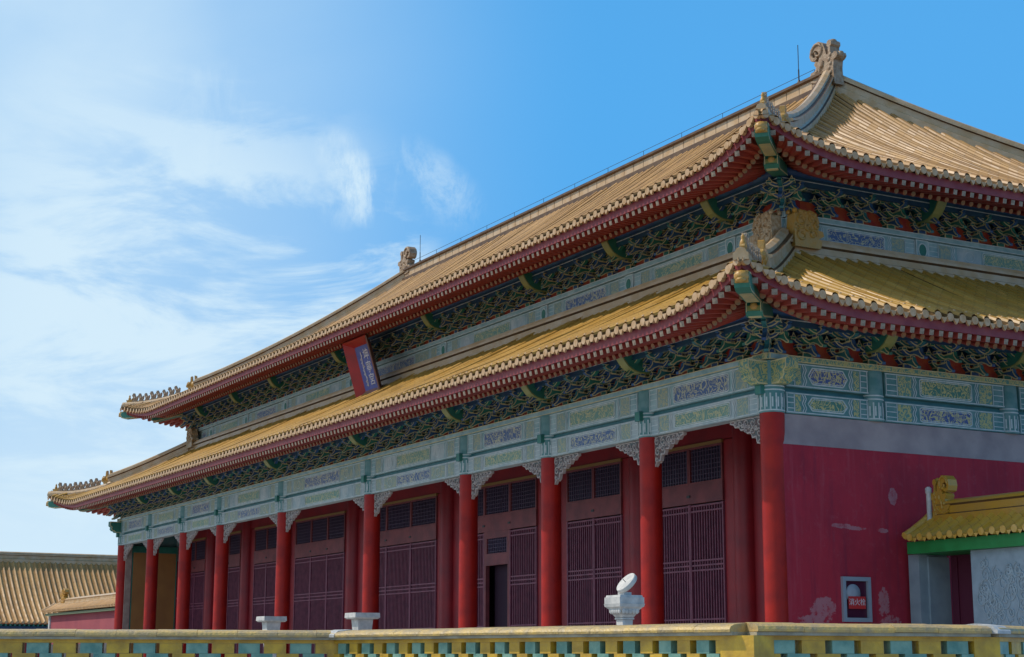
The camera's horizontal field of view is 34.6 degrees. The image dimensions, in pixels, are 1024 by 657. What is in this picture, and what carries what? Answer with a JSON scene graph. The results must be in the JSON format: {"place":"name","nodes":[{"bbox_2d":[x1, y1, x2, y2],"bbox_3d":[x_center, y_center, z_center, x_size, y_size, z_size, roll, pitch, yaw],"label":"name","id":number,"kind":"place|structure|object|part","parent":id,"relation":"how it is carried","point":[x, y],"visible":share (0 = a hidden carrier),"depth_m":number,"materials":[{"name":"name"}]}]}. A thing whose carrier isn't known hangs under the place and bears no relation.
{"place":"outdoors","nodes":[
{"label":"outdoors","id":0,"kind":"place"},
{"bbox_2d":[0,551,117,656],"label":"side hall","id":1,"kind":"structure","parent":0,"point":[33,585],"depth_m":113.47,"materials":[{"name":"tile"}]},
{"bbox_2d":[41,588,115,656],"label":"roofed wall","id":2,"kind":"structure","parent":0,"point":[91,612],"depth_m":93.68,"materials":[{"name":"paint"}]},
{"bbox_2d":[0,0,1023,554],"label":"sky","id":3,"kind":"structure","parent":0,"point":[188,187],"materials":[{"name":"blue"}]},
{"label":"ground","id":4,"kind":"structure","parent":0,"visible":0},
{"bbox_2d":[0,622,1023,656],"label":"brick parapet","id":5,"kind":"structure","parent":4,"relation":"on","point":[763,639],"depth_m":16.39,"materials":[{"name":"ceramic"}]},
{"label":"terrace","id":6,"kind":"structure","parent":0,"visible":0},
{"bbox_2d":[256,616,286,656],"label":"stone pedestal","id":7,"kind":"object","parent":6,"relation":"on","point":[271,622],"visible":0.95,"depth_m":47.48,"materials":[{"name":"white stone"}]},
{"bbox_2d":[344,612,379,629],"bbox_3d":[-3.833,8.507,41.892,0.800,2.500,0.800,6,-13,-28],"label":"stone pedestal","id":8,"kind":"object","parent":6,"relation":"on","point":[362,621],"visible":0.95,"depth_m":41.90,"materials":[{"name":"white stone"}]},
{"bbox_2d":[46,39,1023,656],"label":"palace hall","id":9,"kind":"structure","parent":6,"relation":"on","point":[760,359],"depth_m":42.09,"materials":[{"name":"wood"}]},
{"bbox_2d":[189,573,194,628],"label":"door leaf","id":10,"kind":"structure","parent":9,"relation":"in","point":[192,574],"depth_m":75.23,"materials":[{"name":"wood"}]},
{"bbox_2d":[191,541,195,561],"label":"transom window","id":11,"kind":"structure","parent":9,"relation":"in","point":[194,542],"depth_m":75.68,"materials":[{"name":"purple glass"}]},
{"bbox_2d":[192,571,204,656],"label":"door leaf","id":12,"kind":"structure","parent":9,"relation":"in","point":[199,577],"depth_m":74.33,"materials":[{"name":"wood"}]},
{"bbox_2d":[195,539,205,560],"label":"transom window","id":13,"kind":"structure","parent":9,"relation":"in","point":[200,551],"depth_m":74.82,"materials":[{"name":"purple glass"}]},
{"bbox_2d":[226,566,239,653],"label":"door leaf","id":14,"kind":"structure","parent":9,"relation":"in","point":[232,621],"depth_m":70.34,"materials":[{"name":"wood"}]},
{"bbox_2d":[229,533,241,555],"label":"transom window","id":15,"kind":"structure","parent":9,"relation":"in","point":[234,539],"depth_m":70.84,"materials":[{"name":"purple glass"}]},
{"bbox_2d":[252,563,265,653],"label":"door leaf","id":16,"kind":"structure","parent":9,"relation":"in","point":[259,576],"depth_m":67.71,"materials":[{"name":"wood"}]},
{"bbox_2d":[254,528,266,551],"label":"transom window","id":17,"kind":"structure","parent":9,"relation":"in","point":[260,544],"depth_m":68.15,"materials":[{"name":"purple wood"}]},
{"bbox_2d":[263,562,275,653],"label":"door leaf","id":18,"kind":"structure","parent":9,"relation":"in","point":[270,567],"depth_m":66.63,"materials":[{"name":"wood"}]},
{"bbox_2d":[267,526,276,549],"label":"transom window","id":19,"kind":"structure","parent":9,"relation":"in","point":[271,531],"depth_m":67.07,"materials":[{"name":"purple wood"}]},
{"bbox_2d":[293,557,309,656],"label":"door leaf","id":20,"kind":"structure","parent":9,"relation":"in","point":[301,569],"depth_m":63.64,"materials":[{"name":"wood"}]},
{"bbox_2d":[295,519,310,545],"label":"transom window","id":21,"kind":"structure","parent":9,"relation":"in","point":[303,528],"depth_m":64.16,"materials":[{"name":"purple wood"}]},
{"bbox_2d":[309,555,326,655],"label":"door leaf","id":22,"kind":"structure","parent":9,"relation":"in","point":[318,564],"depth_m":62.23,"materials":[{"name":"wood"}]},
{"bbox_2d":[311,516,327,543],"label":"transom window","id":23,"kind":"structure","parent":9,"relation":"in","point":[319,526],"depth_m":62.73,"materials":[{"name":"purple wood"}]},
{"bbox_2d":[324,552,344,656],"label":"door leaf","id":24,"kind":"structure","parent":9,"relation":"in","point":[335,574],"depth_m":60.80,"materials":[{"name":"wood"}]},
{"bbox_2d":[327,513,345,540],"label":"transom window","id":25,"kind":"structure","parent":9,"relation":"in","point":[336,530],"depth_m":61.28,"materials":[{"name":"purple wood"}]},
{"bbox_2d":[342,334,381,397],"bbox_3d":[-5.095,1.379,56.587,0.829,2.020,1.981,6,-13,-28],"label":"name board","id":26,"kind":"object","parent":9,"relation":"hanging from","point":[362,365],"visible":0.99,"depth_m":56.90,"materials":[{"name":"red"}]},
{"bbox_2d":[379,547,385,628],"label":"door leaf","id":27,"kind":"structure","parent":9,"relation":"in","point":[382,571],"depth_m":57.19,"materials":[{"name":"wood"}]},
{"bbox_2d":[380,505,386,532],"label":"transom window","id":28,"kind":"structure","parent":9,"relation":"in","point":[383,512],"depth_m":57.70,"materials":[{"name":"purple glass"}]},
{"bbox_2d":[385,544,409,628],"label":"door leaf","id":29,"kind":"structure","parent":9,"relation":"in","point":[397,581],"depth_m":56.12,"materials":[{"name":"wood"}]},
{"bbox_2d":[386,501,410,531],"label":"transom window","id":30,"kind":"structure","parent":9,"relation":"in","point":[398,514],"depth_m":56.60,"materials":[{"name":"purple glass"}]},
{"bbox_2d":[409,540,436,628],"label":"door leaf","id":31,"kind":"structure","parent":9,"relation":"in","point":[423,555],"depth_m":54.40,"materials":[{"name":"wood"}]},
{"bbox_2d":[411,496,437,527],"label":"transom window","id":32,"kind":"structure","parent":9,"relation":"in","point":[424,511],"depth_m":54.86,"materials":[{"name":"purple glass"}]},
{"bbox_2d":[477,533,483,627],"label":"door leaf","id":33,"kind":"structure","parent":9,"relation":"in","point":[480,588],"depth_m":50.89,"materials":[{"name":"wood"}]},
{"bbox_2d":[478,487,483,517],"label":"transom window","id":34,"kind":"structure","parent":9,"relation":"in","point":[481,491],"depth_m":51.40,"materials":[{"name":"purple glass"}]},
{"bbox_2d":[486,535,507,555],"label":"transom window","id":35,"kind":"structure","parent":9,"relation":"in","point":[495,545],"depth_m":50.21,"materials":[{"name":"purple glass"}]},
{"bbox_2d":[484,482,509,516],"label":"transom window","id":36,"kind":"structure","parent":9,"relation":"in","point":[496,497],"depth_m":50.51,"materials":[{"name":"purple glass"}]},
{"bbox_2d":[509,526,537,626],"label":"door leaf","id":37,"kind":"structure","parent":9,"relation":"in","point":[523,562],"depth_m":48.58,"materials":[{"name":"wood"}]},
{"bbox_2d":[510,477,537,512],"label":"transom window","id":38,"kind":"structure","parent":9,"relation":"in","point":[523,493],"depth_m":49.04,"materials":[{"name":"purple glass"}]},
{"bbox_2d":[566,466,592,503],"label":"transom window","id":39,"kind":"structure","parent":9,"relation":"in","point":[579,482],"depth_m":46.31,"materials":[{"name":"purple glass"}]},
{"bbox_2d":[567,518,593,625],"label":"door leaf","id":40,"kind":"structure","parent":9,"relation":"in","point":[580,552],"depth_m":45.81,"materials":[{"name":"wood"}]},
{"bbox_2d":[593,461,622,499],"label":"transom window","id":41,"kind":"structure","parent":9,"relation":"in","point":[607,478],"depth_m":45.04,"materials":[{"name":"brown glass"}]},
{"bbox_2d":[593,515,623,625],"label":"door leaf","id":42,"kind":"structure","parent":9,"relation":"in","point":[607,531],"depth_m":44.67,"materials":[{"name":"wood"}]},
{"bbox_2d":[413,69,814,261],"bbox_3d":[2.380,-5.375,62.430,0.018,0.259,28.377,6,-13,-28],"label":"lightning cable","id":43,"kind":"object","parent":9,"relation":"on","point":[623,160],"visible":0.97,"depth_m":59.05,"materials":[{"name":"grey metal"}]},
{"bbox_2d":[662,449,688,488],"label":"transom window","id":44,"kind":"structure","parent":9,"relation":"in","point":[675,469],"depth_m":42.24,"materials":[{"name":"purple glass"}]},
{"bbox_2d":[663,505,690,623],"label":"door leaf","id":45,"kind":"structure","parent":9,"relation":"in","point":[676,521],"depth_m":41.77,"materials":[{"name":"wood"}]},
{"bbox_2d":[688,442,723,484],"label":"transom window","id":46,"kind":"structure","parent":9,"relation":"in","point":[706,462],"depth_m":41.08,"materials":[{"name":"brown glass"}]},
{"bbox_2d":[689,501,727,622],"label":"door leaf","id":47,"kind":"structure","parent":9,"relation":"in","point":[707,520],"depth_m":40.59,"materials":[{"name":"wood"}]},
{"bbox_2d":[797,45,799,81],"bbox_3d":[8.873,-8.157,50.997,0.148,1.320,0.148,1,-11,-6],"label":"lightning rod","id":48,"kind":"object","parent":9,"relation":"on","point":[798,67],"visible":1,"depth_m":50.96,"materials":[{"name":"grey metal"}]},
{"bbox_2d":[841,576,872,621],"bbox_3d":[7.206,5.664,34.421,0.760,0.930,0.068,6,-13,-28],"label":"hydrant cabinet","id":49,"kind":"object","parent":9,"relation":"attached to","point":[856,598],"visible":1,"depth_m":34.41,"materials":[{"name":"grey metal"}]},
{"bbox_3d":[7.192,5.669,34.445,0.588,0.758,0.009,6,-13,-28],"label":"cabinet door","id":50,"kind":"part","parent":49,"relation":"part of","materials":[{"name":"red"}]},
{"bbox_2d":[604,573,644,624],"bbox_3d":[2.147,6.159,31.318,0.675,2.985,0.675,6,-13,-28],"label":"sundial","id":51,"kind":"object","parent":6,"relation":"on","point":[624,606],"visible":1,"depth_m":31.35,"materials":[{"name":"white stone"}]},
{"bbox_2d":[902,475,1023,625],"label":"side gate","id":52,"kind":"structure","parent":6,"relation":"on","point":[979,540],"depth_m":33.87,"materials":[{"name":"tile"}]},
{"bbox_2d":[925,487,931,520],"bbox_3d":[8.888,3.838,35.062,0.133,0.930,0.140,6,-13,-28],"label":"vent pipe","id":53,"kind":"object","parent":52,"relation":"attached to","point":[928,491],"visible":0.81,"depth_m":35.05,"materials":[{"name":"white plastic"}]}
]}

